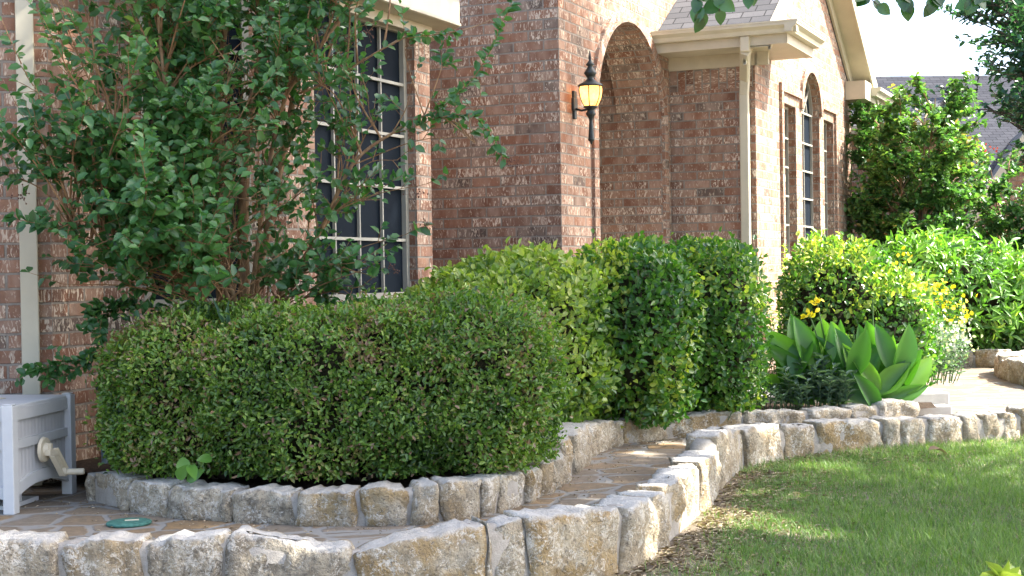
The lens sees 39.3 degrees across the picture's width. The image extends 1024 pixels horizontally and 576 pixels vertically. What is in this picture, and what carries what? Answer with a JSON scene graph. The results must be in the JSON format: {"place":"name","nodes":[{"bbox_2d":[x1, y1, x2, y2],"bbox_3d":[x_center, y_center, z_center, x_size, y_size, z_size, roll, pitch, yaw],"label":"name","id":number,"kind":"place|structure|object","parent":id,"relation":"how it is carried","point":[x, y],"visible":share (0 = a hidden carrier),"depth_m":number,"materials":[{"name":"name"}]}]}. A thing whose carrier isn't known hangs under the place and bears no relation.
{"place":"outdoors","nodes":[
{"label":"outdoors","id":0,"kind":"place"},
{"bbox_2d":[76,402,936,489],"bbox_3d":[-0.986,0.889,9.908,8.000,0.001,7.405,-1,1,0],"label":"flower bed","id":1,"kind":"object","parent":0,"point":[90,465],"visible":0.16,"depth_m":6.96,"materials":[{"name":"brown soil"}]},
{"bbox_2d":[96,386,107,463],"bbox_3d":[-2.200,0.736,7.694,0.039,0.435,0.177,-1,1,-24],"label":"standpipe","id":2,"kind":"object","parent":1,"relation":"on","point":[105,460],"visible":0.12,"depth_m":7.63,"materials":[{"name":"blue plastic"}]},
{"bbox_2d":[212,297,267,326],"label":"iris leaves","id":3,"kind":"object","parent":1,"relation":"on","point":[228,318],"visible":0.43,"depth_m":6.67,"materials":[{"name":"green plant"}]},
{"bbox_2d":[0,0,523,389],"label":"crape myrtle","id":4,"kind":"object","parent":1,"relation":"on","point":[181,237],"visible":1,"depth_m":6.96,"materials":[{"name":"green plant"}]},
{"bbox_2d":[80,275,579,483],"bbox_3d":[-0.874,0.459,7.055,2.388,1.025,1.646,-1,1,0],"label":"clipped hedge","id":5,"kind":"object","parent":1,"relation":"on","point":[433,382],"visible":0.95,"depth_m":6.47,"materials":[{"name":"green plant"}]},
{"bbox_2d":[395,236,622,422],"bbox_3d":[-0.080,0.314,8.668,1.490,1.252,1.636,-1,1,0],"label":"variegated shrub","id":6,"kind":"object","parent":1,"relation":"on","point":[517,265],"visible":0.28,"depth_m":8.38,"materials":[{"name":"green plant"}]},
{"bbox_2d":[565,228,716,430],"bbox_3d":[0.773,0.262,9.237,1.041,1.313,1.395,-1,1,0],"label":"green shrub","id":7,"kind":"object","parent":1,"relation":"on","point":[647,302],"visible":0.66,"depth_m":8.84,"materials":[{"name":"green plant"}]},
{"bbox_2d":[673,398,746,419],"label":"ground plant","id":8,"kind":"object","parent":1,"relation":"on","point":[731,409],"visible":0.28,"depth_m":9.37,"materials":[{"name":"green plant"}]},
{"bbox_2d":[665,226,773,412],"bbox_3d":[1.320,0.243,9.725,0.888,1.321,1.311,-1,1,0],"label":"green shrub","id":9,"kind":"object","parent":1,"relation":"on","point":[731,334],"visible":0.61,"depth_m":9.29,"materials":[{"name":"green plant"}]},
{"bbox_2d":[731,381,803,409],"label":"sage plant","id":10,"kind":"object","parent":1,"relation":"on","point":[775,399],"visible":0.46,"depth_m":9.74,"materials":[{"name":"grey plant"}]},
{"bbox_2d":[775,352,857,409],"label":"sage plant","id":11,"kind":"object","parent":1,"relation":"on","point":[842,383],"visible":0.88,"depth_m":9.72,"materials":[{"name":"green plant"}]},
{"bbox_2d":[763,294,931,405],"bbox_3d":[2.304,0.464,9.923,1.191,0.849,0.619,-1,1,13],"label":"canna plant","id":12,"kind":"object","parent":1,"relation":"on","point":[881,361],"visible":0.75,"depth_m":9.87,"materials":[{"name":"green plant"}]},
{"bbox_2d":[0,367,1023,548],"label":"path","id":13,"kind":"structure","parent":0,"point":[974,389],"depth_m":7.01,"materials":[{"name":"beige stone"}]},
{"bbox_2d":[0,392,84,514],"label":"hose reel box","id":14,"kind":"object","parent":13,"relation":"on","point":[37,438],"visible":1,"depth_m":6.87,"materials":[{"name":"white plastic"}]},
{"bbox_2d":[106,517,151,527],"bbox_3d":[-1.677,1.024,6.284,0.194,0.018,0.194,-1,1,0],"label":"valve cover","id":15,"kind":"object","parent":13,"relation":"on","point":[128,522],"visible":1,"depth_m":6.24,"materials":[{"name":"green plastic"}]},
{"bbox_2d":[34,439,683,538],"bbox_3d":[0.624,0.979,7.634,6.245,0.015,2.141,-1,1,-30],"label":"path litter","id":16,"kind":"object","parent":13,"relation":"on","point":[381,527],"visible":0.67,"depth_m":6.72,"materials":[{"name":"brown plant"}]},
{"bbox_2d":[0,0,976,485],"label":"brick house","id":17,"kind":"structure","parent":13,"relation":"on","point":[736,122],"depth_m":11.32,"materials":[{"name":"brown brick"}]},
{"bbox_2d":[139,0,252,306],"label":"window","id":18,"kind":"structure","parent":17,"relation":"in","point":[234,42],"depth_m":8.24,"materials":[{"name":"paint"}]},
{"bbox_2d":[313,15,409,300],"bbox_3d":[-0.997,-0.844,9.242,0.571,1.840,1.188,-1,1,0],"label":"window","id":19,"kind":"structure","parent":17,"relation":"in","point":[393,82],"depth_m":9.49,"materials":[{"name":"glass"}]},
{"bbox_2d":[571,51,602,144],"bbox_3d":[0.586,-1.482,11.181,0.250,0.730,0.194,-1,1,0],"label":"wall lantern","id":20,"kind":"object","parent":17,"relation":"attached to","point":[590,90],"depth_m":11.15,"materials":[{"name":"brown metal"}]},
{"bbox_2d":[784,106,789,255],"bbox_3d":[2.687,-1.070,14.334,0.264,1.510,0.544,-1,1,0],"label":"window","id":21,"kind":"structure","parent":17,"relation":"in","point":[785,108],"depth_m":14.58,"materials":[{"name":"glass"}]},
{"bbox_2d":[802,79,813,251],"bbox_3d":[3.085,-1.302,15.219,0.043,1.940,0.839,-1,1,24],"label":"window","id":22,"kind":"structure","parent":17,"relation":"in","point":[807,113],"depth_m":15.46,"materials":[{"name":"glass"}]},
{"bbox_2d":[824,123,827,256],"bbox_3d":[3.456,-1.102,16.032,0.232,1.510,0.472,-1,1,0],"label":"window","id":23,"kind":"structure","parent":17,"relation":"in","point":[825,124],"depth_m":16.24,"materials":[{"name":"glass"}]},
{"bbox_2d":[84,398,919,526],"bbox_3d":[0.643,0.873,7.960,5.569,0.254,1.816,-1,1,-36],"label":"stone border","id":24,"kind":"object","parent":13,"relation":"on","point":[434,499],"visible":0.73,"depth_m":6.42,"materials":[{"name":"stone"}]},
{"bbox_2d":[175,453,211,482],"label":"vine leaves","id":25,"kind":"object","parent":24,"relation":"on","point":[184,467],"visible":1,"depth_m":6.41,"materials":[{"name":"green plant"}]},
{"bbox_2d":[0,406,1023,575],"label":"stone border","id":26,"kind":"object","parent":13,"relation":"on","point":[613,534],"visible":0.9,"depth_m":5.25,"materials":[{"name":"stone"}]},
{"bbox_2d":[951,349,1018,367],"bbox_3d":[5.379,0.734,14.900,2.553,0.223,0.407,-1,1,19],"label":"stone border","id":27,"kind":"object","parent":13,"relation":"on","point":[981,358],"visible":0.27,"depth_m":14.98,"materials":[{"name":"stone"}]},
{"bbox_2d":[993,350,1023,386],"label":"stone border","id":28,"kind":"object","parent":13,"relation":"on","point":[1009,366],"visible":0.98,"depth_m":13.18,"materials":[{"name":"stone"}]},
{"bbox_2d":[618,434,1023,575],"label":"lawn","id":29,"kind":"structure","parent":0,"point":[694,526],"depth_m":6.45,"materials":[{"name":"green plant"}]},
{"bbox_2d":[607,450,1016,575],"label":"dry litter","id":30,"kind":"object","parent":29,"relation":"on","point":[706,525],"visible":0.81,"depth_m":6.60,"materials":[{"name":"brown plant"}]},
{"bbox_2d":[690,0,988,32],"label":"pear tree","id":31,"kind":"object","parent":29,"relation":"on","point":[699,12],"visible":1,"depth_m":4.48,"materials":[{"name":"green plant"}]},
{"bbox_2d":[928,446,947,454],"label":"fallen leaf","id":32,"kind":"object","parent":29,"relation":"on","point":[934,447],"visible":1,"depth_m":8.43,"materials":[{"name":"beige plant"}]},
{"bbox_2d":[980,560,1021,575],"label":"seedling","id":33,"kind":"object","parent":29,"relation":"on","point":[1008,569],"visible":1,"depth_m":4.57,"materials":[{"name":"green plant"}]},
{"bbox_2d":[749,387,951,415],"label":"porch walk","id":34,"kind":"structure","parent":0,"point":[939,399],"depth_m":10.43,"materials":[{"name":"concrete"}]},
{"bbox_2d":[858,0,1018,75],"label":"sky","id":35,"kind":"structure","parent":0,"point":[897,46],"materials":[{"name":"white"}]},
{"label":"flower bed","id":36,"kind":"structure","parent":0,"visible":0},
{"bbox_2d":[751,317,777,374],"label":"weed","id":37,"kind":"object","parent":36,"relation":"on","point":[769,364],"visible":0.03,"depth_m":11.81,"materials":[{"name":"green plant"}]},
{"bbox_2d":[753,243,800,373],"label":"lantana plant","id":38,"kind":"object","parent":36,"relation":"on","point":[777,316],"visible":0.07,"depth_m":13.05,"materials":[{"name":"green plant"}]},
{"bbox_2d":[768,228,946,386],"bbox_3d":[2.821,0.177,11.879,1.394,1.359,1.329,-1,1,0],"label":"green shrub","id":39,"kind":"object","parent":36,"relation":"on","point":[845,289],"visible":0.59,"depth_m":11.65,"materials":[{"name":"green plant"}]},
{"bbox_2d":[843,70,995,259],"bbox_3d":[4.732,-0.879,16.883,1.742,3.194,1.927,0,1,43],"label":"crape myrtle","id":40,"kind":"object","parent":36,"relation":"on","point":[933,196],"visible":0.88,"depth_m":16.52,"materials":[{"name":"green plant"}]},
{"bbox_2d":[875,246,977,374],"bbox_3d":[3.545,0.199,12.900,1.215,1.159,1.146,-1,1,0],"label":"lantana plant","id":41,"kind":"object","parent":36,"relation":"on","point":[941,305],"visible":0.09,"depth_m":12.70,"materials":[{"name":"yellow plant"}]},
{"bbox_2d":[864,218,1023,365],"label":"leafy shrub","id":42,"kind":"object","parent":36,"relation":"on","point":[996,305],"visible":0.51,"depth_m":15.10,"materials":[{"name":"green plant"}]},
{"bbox_2d":[921,299,982,384],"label":"flowering plant","id":43,"kind":"object","parent":36,"relation":"on","point":[952,359],"visible":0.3,"depth_m":11.82,"materials":[{"name":"grey plant"}]},
{"bbox_2d":[928,0,1023,165],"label":"oak tree","id":44,"kind":"object","parent":36,"relation":"on","point":[1005,37],"visible":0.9,"depth_m":20.81,"materials":[{"name":"green plant"}]},
{"bbox_2d":[929,126,1023,341],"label":"crape myrtle","id":45,"kind":"object","parent":36,"relation":"on","point":[995,224],"visible":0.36,"depth_m":17.23,"materials":[{"name":"green plant"}]},
{"label":"ground","id":46,"kind":"structure","parent":0,"visible":0},
{"bbox_2d":[875,75,1020,216],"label":"neighbour house","id":47,"kind":"structure","parent":46,"relation":"on","point":[992,134],"depth_m":30.93,"materials":[{"name":"brick"}]},
{"bbox_2d":[963,131,1023,258],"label":"neighbour house","id":48,"kind":"structure","parent":46,"relation":"on","point":[1015,181],"depth_m":25.29,"materials":[{"name":"brick"}]}
]}

